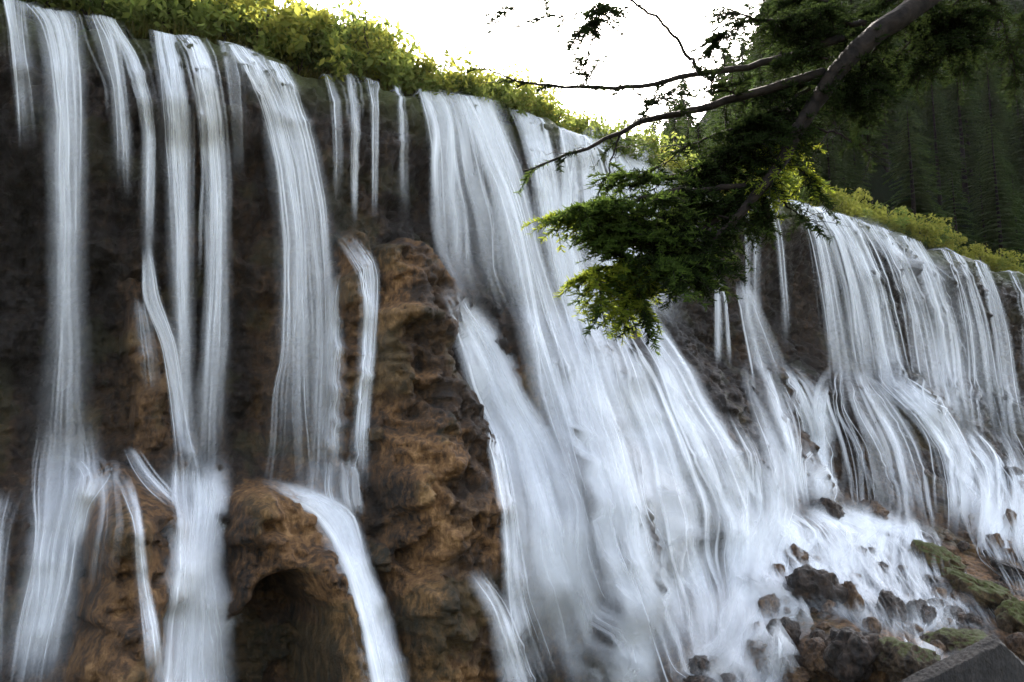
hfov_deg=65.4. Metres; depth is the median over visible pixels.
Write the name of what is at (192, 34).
grass
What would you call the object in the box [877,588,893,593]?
boulder
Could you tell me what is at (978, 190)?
spruce tree
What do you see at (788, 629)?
boulder
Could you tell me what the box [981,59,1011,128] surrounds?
spruce tree
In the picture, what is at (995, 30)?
spruce tree
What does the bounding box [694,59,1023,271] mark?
forest hill
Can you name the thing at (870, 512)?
boulder
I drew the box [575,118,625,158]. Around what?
shrub
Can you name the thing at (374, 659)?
waterfall stream
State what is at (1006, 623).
boulder
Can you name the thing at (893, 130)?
spruce tree
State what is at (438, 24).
sky
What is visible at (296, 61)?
shrub
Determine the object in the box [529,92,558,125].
shrub
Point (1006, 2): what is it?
spruce tree
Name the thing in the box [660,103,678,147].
spruce tree
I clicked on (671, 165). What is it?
shrub
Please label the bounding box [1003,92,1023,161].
spruce tree
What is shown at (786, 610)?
boulder
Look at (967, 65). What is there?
spruce tree
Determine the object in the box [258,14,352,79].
shrub
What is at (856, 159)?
spruce tree
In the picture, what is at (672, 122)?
spruce tree
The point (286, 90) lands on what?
waterfall stream
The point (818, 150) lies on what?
spruce tree
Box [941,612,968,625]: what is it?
boulder
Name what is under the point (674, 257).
conifer tree
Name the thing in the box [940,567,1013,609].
boulder
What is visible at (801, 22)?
spruce tree
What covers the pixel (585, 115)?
shrub
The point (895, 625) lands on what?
boulder
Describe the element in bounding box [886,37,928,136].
spruce tree
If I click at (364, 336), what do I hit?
waterfall stream
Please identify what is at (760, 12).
spruce tree
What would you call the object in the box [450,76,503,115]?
shrub
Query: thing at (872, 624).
boulder
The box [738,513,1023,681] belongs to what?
rocky slope
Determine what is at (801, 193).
shrub
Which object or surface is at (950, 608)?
boulder
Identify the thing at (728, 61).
spruce tree
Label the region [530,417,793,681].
waterfall stream
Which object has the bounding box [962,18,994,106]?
spruce tree
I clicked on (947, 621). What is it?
boulder
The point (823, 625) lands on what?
boulder
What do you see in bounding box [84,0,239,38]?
shrub
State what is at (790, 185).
shrub
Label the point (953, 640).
boulder
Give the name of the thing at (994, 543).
boulder
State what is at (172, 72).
waterfall stream
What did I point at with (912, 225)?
shrub
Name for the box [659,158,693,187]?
shrub
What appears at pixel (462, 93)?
shrub
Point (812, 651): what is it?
boulder
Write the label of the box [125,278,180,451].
rock outcrop
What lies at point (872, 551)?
boulder
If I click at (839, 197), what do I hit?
shrub
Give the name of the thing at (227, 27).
shrub
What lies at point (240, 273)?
cliff
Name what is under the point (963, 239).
shrub
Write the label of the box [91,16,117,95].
waterfall stream
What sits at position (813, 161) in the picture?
spruce tree
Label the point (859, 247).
waterfall stream
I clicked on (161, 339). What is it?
waterfall stream
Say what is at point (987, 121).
spruce tree
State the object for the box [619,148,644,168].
shrub
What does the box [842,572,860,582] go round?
boulder
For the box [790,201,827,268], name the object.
waterfall stream
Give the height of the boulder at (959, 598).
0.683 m
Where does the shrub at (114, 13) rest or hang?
on the river terrace
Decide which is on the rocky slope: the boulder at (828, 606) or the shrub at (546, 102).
the boulder at (828, 606)
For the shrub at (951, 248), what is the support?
on the river terrace
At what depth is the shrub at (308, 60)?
30.26 m
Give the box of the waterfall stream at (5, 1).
[4,0,26,91]
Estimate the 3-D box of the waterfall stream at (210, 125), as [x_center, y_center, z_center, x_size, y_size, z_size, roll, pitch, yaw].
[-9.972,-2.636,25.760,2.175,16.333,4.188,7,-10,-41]
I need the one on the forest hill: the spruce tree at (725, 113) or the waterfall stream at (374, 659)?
the spruce tree at (725, 113)
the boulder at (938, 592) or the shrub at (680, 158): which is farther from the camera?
the shrub at (680, 158)
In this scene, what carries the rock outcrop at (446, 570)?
attached to the cliff
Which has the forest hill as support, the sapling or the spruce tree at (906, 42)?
the spruce tree at (906, 42)
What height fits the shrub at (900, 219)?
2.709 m
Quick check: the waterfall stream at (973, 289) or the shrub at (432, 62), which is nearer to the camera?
the shrub at (432, 62)
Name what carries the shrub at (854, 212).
on the river terrace
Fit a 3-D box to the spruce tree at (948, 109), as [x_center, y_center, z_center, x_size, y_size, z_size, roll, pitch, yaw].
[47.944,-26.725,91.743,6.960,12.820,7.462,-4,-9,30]
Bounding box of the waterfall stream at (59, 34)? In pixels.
[26,4,80,171]
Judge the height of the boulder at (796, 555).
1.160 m
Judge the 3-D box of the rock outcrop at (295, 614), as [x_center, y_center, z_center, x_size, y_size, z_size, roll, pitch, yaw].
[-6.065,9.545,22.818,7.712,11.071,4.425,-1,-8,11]
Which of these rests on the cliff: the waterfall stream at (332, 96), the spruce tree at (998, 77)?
the waterfall stream at (332, 96)
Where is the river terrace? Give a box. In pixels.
[52,27,828,221]
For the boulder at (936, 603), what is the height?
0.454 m
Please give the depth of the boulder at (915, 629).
27.48 m
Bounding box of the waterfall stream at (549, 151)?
[510,110,635,471]
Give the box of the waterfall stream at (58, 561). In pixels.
[38,467,90,619]
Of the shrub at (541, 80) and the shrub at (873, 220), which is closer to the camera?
the shrub at (541, 80)
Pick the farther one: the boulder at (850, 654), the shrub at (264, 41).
the shrub at (264, 41)
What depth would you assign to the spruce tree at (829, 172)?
63.14 m
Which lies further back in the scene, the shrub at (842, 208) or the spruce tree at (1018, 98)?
the spruce tree at (1018, 98)
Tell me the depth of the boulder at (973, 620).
29.64 m
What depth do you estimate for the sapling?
35.02 m
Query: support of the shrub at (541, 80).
on the river terrace
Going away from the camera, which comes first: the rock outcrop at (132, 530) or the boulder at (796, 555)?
the rock outcrop at (132, 530)
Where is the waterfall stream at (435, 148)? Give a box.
[418,90,596,457]
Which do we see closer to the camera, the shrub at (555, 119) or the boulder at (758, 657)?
the boulder at (758, 657)
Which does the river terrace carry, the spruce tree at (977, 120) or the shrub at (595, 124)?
the shrub at (595, 124)
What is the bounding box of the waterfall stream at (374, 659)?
[305,499,402,681]
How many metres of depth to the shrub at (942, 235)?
58.67 m
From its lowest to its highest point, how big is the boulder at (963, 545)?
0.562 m
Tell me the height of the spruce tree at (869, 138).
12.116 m
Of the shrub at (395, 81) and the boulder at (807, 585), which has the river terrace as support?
the shrub at (395, 81)
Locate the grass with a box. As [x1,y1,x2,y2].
[12,0,998,270]
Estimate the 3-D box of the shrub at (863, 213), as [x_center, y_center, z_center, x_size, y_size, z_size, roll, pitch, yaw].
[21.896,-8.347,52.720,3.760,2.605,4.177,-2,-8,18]
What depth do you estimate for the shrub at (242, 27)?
28.72 m
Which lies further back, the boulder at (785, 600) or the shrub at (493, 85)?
the shrub at (493, 85)
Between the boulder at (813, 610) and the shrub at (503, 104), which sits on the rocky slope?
the boulder at (813, 610)
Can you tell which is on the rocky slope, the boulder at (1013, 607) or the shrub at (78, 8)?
the boulder at (1013, 607)
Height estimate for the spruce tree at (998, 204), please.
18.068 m
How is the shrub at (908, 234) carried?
on the river terrace
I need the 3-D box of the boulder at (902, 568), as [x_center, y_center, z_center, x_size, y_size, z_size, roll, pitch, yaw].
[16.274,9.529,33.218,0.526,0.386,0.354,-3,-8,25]
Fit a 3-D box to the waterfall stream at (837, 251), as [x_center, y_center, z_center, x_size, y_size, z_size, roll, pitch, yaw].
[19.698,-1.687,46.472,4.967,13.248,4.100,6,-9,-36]
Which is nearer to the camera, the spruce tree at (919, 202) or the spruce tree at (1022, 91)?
the spruce tree at (919, 202)
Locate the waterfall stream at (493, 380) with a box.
[458,314,549,678]
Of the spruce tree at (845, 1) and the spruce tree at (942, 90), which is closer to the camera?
the spruce tree at (845, 1)
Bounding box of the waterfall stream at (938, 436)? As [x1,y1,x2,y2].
[815,384,980,504]
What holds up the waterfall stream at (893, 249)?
attached to the cliff
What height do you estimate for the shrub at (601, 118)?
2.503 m
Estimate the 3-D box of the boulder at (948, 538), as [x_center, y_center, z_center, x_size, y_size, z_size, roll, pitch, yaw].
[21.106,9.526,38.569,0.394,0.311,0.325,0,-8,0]
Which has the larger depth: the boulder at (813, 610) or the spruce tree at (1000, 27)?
the spruce tree at (1000, 27)
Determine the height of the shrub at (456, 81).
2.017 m
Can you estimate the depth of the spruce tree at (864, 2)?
92.31 m
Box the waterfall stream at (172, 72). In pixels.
[156,31,181,177]
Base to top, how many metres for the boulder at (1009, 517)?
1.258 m
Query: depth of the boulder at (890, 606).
28.25 m
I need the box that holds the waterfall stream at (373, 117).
[361,77,373,162]
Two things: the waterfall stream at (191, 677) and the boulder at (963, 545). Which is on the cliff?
the waterfall stream at (191, 677)
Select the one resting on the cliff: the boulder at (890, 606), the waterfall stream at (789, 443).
the waterfall stream at (789, 443)
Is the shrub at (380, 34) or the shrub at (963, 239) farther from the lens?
the shrub at (963, 239)
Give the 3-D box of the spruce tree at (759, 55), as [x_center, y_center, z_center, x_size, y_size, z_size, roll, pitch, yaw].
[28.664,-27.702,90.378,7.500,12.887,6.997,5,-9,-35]
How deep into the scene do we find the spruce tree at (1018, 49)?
130.91 m
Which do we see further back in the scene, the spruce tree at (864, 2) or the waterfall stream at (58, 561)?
the spruce tree at (864, 2)
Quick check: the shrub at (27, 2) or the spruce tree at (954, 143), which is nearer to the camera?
the shrub at (27, 2)
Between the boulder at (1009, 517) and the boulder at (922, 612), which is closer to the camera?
the boulder at (922, 612)
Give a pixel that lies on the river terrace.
(660, 186)
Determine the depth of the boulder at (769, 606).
27.51 m
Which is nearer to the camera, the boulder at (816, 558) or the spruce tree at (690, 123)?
the boulder at (816, 558)
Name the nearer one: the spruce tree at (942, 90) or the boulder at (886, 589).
the boulder at (886, 589)
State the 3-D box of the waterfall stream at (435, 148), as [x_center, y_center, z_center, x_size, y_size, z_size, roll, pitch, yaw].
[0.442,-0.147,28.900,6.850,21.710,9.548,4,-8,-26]
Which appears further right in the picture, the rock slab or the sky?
the rock slab
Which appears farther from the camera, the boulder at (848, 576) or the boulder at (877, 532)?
the boulder at (877, 532)
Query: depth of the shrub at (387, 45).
31.44 m
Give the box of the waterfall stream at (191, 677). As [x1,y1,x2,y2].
[154,482,215,681]
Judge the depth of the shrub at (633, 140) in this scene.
37.95 m
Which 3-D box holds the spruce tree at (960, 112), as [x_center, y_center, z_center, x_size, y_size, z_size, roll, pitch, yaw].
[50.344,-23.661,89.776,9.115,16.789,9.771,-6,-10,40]
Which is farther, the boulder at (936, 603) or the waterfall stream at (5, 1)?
the boulder at (936, 603)
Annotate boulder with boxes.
[683,675,715,681]
[688,655,710,675]
[708,656,721,668]
[720,673,736,681]
[743,639,789,680]
[747,621,763,637]
[758,593,780,618]
[764,616,801,649]
[766,665,817,681]
[771,563,784,580]
[779,596,790,605]
[782,607,790,613]
[783,543,808,572]
[785,563,847,608]
[800,637,828,673]
[809,628,824,639]
[810,497,844,519]
[810,607,818,612]
[812,555,820,561]
[815,621,831,629]
[821,599,836,614]
[823,626,881,681]
[837,581,864,621]
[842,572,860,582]
[851,546,867,561]
[854,499,889,525]
[862,616,881,632]
[865,547,876,556]
[865,561,888,581]
[868,528,889,538]
[872,636,940,681]
[874,589,907,626]
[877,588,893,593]
[890,621,900,629]
[896,565,908,572]
[906,598,936,626]
[907,539,966,576]
[909,623,923,635]
[920,627,987,654]
[921,574,951,591]
[926,598,944,608]
[927,640,945,654]
[931,586,947,599]
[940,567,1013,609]
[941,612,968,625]
[942,616,954,627]
[943,605,962,612]
[944,534,952,540]
[947,589,977,606]
[956,540,969,551]
[964,612,985,629]
[981,550,989,555]
[984,533,1004,554]
[989,557,1023,580]
[994,597,1023,632]
[995,611,1016,633]
[1000,548,1011,555]
[1001,466,1022,479]
[1001,508,1016,531]
[1004,632,1023,659]
[1014,480,1023,494]
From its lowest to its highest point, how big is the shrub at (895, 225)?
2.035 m
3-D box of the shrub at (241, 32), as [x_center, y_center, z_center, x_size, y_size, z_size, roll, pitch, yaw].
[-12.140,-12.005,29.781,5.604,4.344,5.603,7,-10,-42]
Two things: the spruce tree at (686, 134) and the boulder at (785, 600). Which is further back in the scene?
the spruce tree at (686, 134)
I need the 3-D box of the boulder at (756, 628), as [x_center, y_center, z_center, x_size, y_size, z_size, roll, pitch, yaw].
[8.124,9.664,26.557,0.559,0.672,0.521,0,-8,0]
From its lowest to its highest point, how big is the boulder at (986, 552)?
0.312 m
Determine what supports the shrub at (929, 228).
on the river terrace
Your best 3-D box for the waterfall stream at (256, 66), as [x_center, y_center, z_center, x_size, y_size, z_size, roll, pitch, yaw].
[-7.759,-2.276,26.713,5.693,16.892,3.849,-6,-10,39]
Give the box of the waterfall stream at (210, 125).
[182,35,220,204]
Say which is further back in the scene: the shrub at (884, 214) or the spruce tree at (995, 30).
the spruce tree at (995, 30)
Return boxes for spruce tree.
[649,122,660,148]
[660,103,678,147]
[663,100,688,155]
[664,120,683,159]
[671,79,703,140]
[677,126,695,153]
[679,115,697,140]
[684,122,711,162]
[701,47,734,144]
[702,74,723,139]
[706,105,737,148]
[710,58,737,141]
[724,36,755,164]
[739,57,783,172]
[744,0,774,87]
[745,32,756,75]
[748,5,834,165]
[751,46,767,105]
[752,4,793,75]
[785,0,811,73]
[799,0,885,174]
[803,149,821,175]
[812,115,825,158]
[814,132,855,199]
[819,125,857,194]
[834,0,858,120]
[836,0,892,99]
[845,139,872,196]
[851,0,940,171]
[851,60,899,173]
[860,0,917,80]
[867,1,916,94]
[881,109,960,250]
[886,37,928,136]
[894,1,925,77]
[911,72,970,174]
[912,65,959,152]
[914,8,978,123]
[916,70,975,205]
[935,172,984,257]
[938,0,978,76]
[941,67,1013,202]
[944,78,1007,175]
[946,0,985,104]
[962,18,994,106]
[965,128,1023,246]
[966,0,1006,69]
[967,118,1023,269]
[967,161,1001,252]
[973,51,1023,191]
[975,0,1001,58]
[975,68,1009,143]
[975,94,1011,161]
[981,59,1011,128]
[987,0,1023,94]
[988,0,1017,32]
[997,36,1022,106]
[1001,101,1023,219]
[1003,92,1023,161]
[1004,25,1023,107]
[1006,113,1023,214]
[1006,165,1023,250]
[1007,0,1019,11]
[1012,59,1023,112]
[1013,77,1023,140]
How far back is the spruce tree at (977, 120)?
94.73 m
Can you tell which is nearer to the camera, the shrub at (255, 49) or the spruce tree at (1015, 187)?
the shrub at (255, 49)
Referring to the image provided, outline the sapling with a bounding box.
[436,46,455,73]
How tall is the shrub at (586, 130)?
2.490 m
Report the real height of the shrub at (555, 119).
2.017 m
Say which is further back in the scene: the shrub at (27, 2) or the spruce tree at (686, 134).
the spruce tree at (686, 134)
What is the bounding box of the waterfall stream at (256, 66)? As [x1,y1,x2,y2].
[223,41,299,233]
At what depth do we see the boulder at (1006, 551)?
38.08 m
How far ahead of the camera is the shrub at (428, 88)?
32.14 m
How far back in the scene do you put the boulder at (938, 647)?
26.16 m
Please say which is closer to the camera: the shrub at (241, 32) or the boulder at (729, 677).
the boulder at (729, 677)
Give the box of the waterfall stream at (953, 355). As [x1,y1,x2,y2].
[890,231,956,387]
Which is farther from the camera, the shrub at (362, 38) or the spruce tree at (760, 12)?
the spruce tree at (760, 12)
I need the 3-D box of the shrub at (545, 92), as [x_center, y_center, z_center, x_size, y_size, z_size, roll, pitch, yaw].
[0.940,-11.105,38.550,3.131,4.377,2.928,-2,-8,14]
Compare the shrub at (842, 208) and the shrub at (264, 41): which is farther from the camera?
the shrub at (842, 208)
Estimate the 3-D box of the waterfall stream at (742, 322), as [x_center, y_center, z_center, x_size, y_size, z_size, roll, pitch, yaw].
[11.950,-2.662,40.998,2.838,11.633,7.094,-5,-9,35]
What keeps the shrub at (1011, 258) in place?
on the river terrace
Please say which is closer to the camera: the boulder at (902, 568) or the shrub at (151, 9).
the shrub at (151, 9)
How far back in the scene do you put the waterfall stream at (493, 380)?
28.89 m
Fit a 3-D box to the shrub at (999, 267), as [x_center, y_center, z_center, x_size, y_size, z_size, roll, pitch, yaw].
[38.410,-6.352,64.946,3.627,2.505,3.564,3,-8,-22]
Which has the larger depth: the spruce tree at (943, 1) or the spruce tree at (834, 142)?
the spruce tree at (943, 1)
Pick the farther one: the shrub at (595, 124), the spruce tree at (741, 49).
the spruce tree at (741, 49)
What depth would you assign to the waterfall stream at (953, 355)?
54.15 m
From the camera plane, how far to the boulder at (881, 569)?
31.85 m
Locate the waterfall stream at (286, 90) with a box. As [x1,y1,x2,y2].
[270,61,315,183]
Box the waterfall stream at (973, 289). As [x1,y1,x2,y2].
[937,249,984,331]
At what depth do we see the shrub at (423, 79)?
32.85 m
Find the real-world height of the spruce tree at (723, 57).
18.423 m
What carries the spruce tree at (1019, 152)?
on the forest hill
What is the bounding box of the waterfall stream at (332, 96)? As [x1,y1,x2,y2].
[323,74,334,116]
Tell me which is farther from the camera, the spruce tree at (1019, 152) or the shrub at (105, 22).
the spruce tree at (1019, 152)
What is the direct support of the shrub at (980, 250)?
on the river terrace
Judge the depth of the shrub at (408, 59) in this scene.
31.03 m
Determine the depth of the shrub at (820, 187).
50.71 m
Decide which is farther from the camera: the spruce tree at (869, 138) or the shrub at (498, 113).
the spruce tree at (869, 138)
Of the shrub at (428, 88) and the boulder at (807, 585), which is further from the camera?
the shrub at (428, 88)
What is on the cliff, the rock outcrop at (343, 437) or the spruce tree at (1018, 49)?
the rock outcrop at (343, 437)
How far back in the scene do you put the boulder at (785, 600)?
28.03 m
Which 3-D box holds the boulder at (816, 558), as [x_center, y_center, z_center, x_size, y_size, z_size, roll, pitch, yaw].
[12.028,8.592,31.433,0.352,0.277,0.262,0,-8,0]
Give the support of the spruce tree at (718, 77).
on the forest hill
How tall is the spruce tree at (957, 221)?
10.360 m
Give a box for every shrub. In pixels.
[0,0,87,28]
[0,0,132,36]
[2,0,161,38]
[20,0,114,30]
[32,0,190,39]
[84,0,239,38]
[126,0,207,40]
[148,0,256,40]
[171,0,287,59]
[176,5,271,42]
[189,0,359,68]
[209,25,268,51]
[234,27,313,62]
[240,7,358,82]
[257,7,325,77]
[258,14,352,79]
[285,2,366,80]
[292,1,364,79]
[307,0,424,94]
[310,26,423,94]
[315,32,404,90]
[323,2,386,64]
[332,0,427,83]
[347,11,409,91]
[378,51,447,100]
[394,70,455,104]
[398,43,490,101]
[399,51,443,103]
[430,65,481,101]
[433,72,488,105]
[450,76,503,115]
[465,66,513,118]
[477,86,517,122]
[479,65,532,117]
[482,77,543,122]
[482,87,513,120]
[490,57,548,92]
[501,76,565,119]
[511,59,560,109]
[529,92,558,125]
[529,97,576,129]
[552,101,574,134]
[554,95,586,133]
[557,115,598,147]
[558,124,578,134]
[566,96,600,134]
[571,110,623,159]
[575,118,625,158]
[582,114,607,135]
[596,125,657,169]
[609,115,671,172]
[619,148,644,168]
[632,124,681,172]
[635,132,673,172]
[636,132,697,188]
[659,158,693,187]
[759,177,807,204]
[779,166,839,210]
[779,171,809,203]
[804,185,847,211]
[806,187,869,220]
[815,187,859,215]
[841,197,872,222]
[843,187,898,231]
[845,200,880,225]
[871,209,901,230]
[873,203,913,232]
[874,207,925,233]
[900,222,911,237]
[904,213,951,249]
[912,217,948,249]
[920,223,951,247]
[923,221,964,255]
[932,237,957,254]
[941,231,967,255]
[958,241,1000,268]
[972,252,1010,271]
[978,248,1023,271]
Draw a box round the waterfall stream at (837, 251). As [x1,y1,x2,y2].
[813,207,850,307]
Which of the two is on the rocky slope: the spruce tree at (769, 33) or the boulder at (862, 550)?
the boulder at (862, 550)
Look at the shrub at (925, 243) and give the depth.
57.90 m
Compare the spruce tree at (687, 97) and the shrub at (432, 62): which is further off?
the spruce tree at (687, 97)
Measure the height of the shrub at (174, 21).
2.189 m
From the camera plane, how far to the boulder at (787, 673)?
24.75 m
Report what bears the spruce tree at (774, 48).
on the forest hill
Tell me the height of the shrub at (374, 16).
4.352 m
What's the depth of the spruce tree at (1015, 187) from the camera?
89.13 m
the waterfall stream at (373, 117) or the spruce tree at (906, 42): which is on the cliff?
the waterfall stream at (373, 117)
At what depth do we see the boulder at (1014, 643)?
28.33 m
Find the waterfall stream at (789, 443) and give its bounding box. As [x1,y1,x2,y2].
[764,379,823,481]
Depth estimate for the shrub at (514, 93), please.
34.45 m
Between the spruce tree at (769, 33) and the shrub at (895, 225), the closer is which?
the shrub at (895, 225)
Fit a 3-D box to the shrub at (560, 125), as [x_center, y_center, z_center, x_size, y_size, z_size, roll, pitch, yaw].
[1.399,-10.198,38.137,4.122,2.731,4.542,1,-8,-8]
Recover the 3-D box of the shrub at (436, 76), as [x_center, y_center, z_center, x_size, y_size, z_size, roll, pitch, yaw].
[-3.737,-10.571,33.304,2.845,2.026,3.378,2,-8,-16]
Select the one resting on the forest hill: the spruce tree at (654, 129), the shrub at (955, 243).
the spruce tree at (654, 129)
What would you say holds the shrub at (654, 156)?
on the river terrace
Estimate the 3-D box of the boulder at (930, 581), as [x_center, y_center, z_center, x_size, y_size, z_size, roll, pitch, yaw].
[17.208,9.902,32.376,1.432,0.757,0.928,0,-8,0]
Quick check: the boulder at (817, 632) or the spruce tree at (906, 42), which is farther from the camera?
the spruce tree at (906, 42)
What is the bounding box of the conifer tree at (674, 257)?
[464,0,1023,355]
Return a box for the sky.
[275,0,762,138]
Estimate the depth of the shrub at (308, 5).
30.64 m
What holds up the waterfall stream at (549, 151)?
on the cliff
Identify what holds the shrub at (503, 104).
on the river terrace
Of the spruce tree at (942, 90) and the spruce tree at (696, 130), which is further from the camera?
the spruce tree at (942, 90)
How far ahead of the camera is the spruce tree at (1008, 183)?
85.73 m
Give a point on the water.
(742, 668)
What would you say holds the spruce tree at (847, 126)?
on the forest hill
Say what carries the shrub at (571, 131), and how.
on the river terrace
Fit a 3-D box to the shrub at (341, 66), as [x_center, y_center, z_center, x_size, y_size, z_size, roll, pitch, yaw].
[-8.357,-11.054,31.114,4.726,3.577,6.705,2,-8,-18]
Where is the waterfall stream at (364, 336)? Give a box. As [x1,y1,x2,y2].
[334,250,376,444]
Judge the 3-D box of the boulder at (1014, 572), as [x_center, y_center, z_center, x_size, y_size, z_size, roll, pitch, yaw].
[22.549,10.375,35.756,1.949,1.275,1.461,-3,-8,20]
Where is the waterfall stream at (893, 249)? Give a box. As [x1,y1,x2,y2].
[864,223,910,292]
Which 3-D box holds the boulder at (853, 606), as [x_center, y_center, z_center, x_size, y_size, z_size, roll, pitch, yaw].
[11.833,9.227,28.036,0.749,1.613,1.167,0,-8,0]
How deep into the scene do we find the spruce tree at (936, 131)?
83.22 m
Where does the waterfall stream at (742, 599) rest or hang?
on the cliff
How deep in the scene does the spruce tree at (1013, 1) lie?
172.67 m
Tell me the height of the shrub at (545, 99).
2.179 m
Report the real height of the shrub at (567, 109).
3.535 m
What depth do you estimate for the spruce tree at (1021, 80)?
125.48 m
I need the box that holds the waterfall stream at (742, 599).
[559,130,797,677]
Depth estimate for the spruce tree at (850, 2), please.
84.92 m
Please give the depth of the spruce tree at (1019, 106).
96.63 m
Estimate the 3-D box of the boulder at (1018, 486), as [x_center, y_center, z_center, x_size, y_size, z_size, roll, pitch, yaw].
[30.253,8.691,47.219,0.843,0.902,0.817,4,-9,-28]
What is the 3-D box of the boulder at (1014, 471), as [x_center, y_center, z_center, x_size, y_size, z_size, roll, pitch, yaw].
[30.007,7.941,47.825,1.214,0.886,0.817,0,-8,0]
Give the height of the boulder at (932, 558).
1.795 m
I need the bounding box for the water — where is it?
[719,439,1023,681]
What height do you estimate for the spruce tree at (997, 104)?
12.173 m
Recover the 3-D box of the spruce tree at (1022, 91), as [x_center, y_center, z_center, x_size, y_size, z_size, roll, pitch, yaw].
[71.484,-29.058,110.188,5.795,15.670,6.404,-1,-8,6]
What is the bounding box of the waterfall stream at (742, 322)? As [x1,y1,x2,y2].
[717,293,751,367]
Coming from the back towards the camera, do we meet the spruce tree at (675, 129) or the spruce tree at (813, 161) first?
the spruce tree at (675, 129)
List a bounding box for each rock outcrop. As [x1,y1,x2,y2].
[64,460,193,681]
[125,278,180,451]
[206,476,389,681]
[315,225,381,477]
[359,237,532,681]
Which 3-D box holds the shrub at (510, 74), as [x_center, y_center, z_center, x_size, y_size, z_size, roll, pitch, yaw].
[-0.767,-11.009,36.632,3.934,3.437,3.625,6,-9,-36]
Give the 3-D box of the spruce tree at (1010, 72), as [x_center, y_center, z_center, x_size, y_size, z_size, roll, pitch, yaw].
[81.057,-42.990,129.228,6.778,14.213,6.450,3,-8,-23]
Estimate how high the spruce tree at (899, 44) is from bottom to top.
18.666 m
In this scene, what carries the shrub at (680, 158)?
on the river terrace
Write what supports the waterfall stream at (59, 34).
on the cliff
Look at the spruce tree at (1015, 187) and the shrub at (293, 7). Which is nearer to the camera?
the shrub at (293, 7)
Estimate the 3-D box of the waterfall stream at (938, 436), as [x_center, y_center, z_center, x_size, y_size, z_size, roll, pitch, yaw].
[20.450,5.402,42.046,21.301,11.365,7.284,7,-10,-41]
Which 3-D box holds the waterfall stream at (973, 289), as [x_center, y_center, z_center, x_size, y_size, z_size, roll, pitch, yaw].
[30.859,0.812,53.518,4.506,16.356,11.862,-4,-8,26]
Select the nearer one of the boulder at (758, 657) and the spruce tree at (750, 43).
the boulder at (758, 657)
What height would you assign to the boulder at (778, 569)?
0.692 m
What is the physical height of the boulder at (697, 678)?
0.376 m
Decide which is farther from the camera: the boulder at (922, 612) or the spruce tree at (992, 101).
the spruce tree at (992, 101)
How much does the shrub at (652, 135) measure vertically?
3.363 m
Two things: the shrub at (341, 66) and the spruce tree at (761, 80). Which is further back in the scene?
the spruce tree at (761, 80)
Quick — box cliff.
[0,3,1023,681]
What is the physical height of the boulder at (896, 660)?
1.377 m
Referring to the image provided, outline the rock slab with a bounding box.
[900,634,1023,681]
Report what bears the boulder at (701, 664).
in the water
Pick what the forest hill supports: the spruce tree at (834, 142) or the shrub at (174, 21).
the spruce tree at (834, 142)
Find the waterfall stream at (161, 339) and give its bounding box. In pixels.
[143,280,180,422]
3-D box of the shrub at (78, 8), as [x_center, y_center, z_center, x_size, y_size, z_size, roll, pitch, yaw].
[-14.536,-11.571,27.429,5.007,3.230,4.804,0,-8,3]
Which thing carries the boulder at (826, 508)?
in the water
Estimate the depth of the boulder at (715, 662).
24.67 m
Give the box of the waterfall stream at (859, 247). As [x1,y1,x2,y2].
[836,213,898,322]
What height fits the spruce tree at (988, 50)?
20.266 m

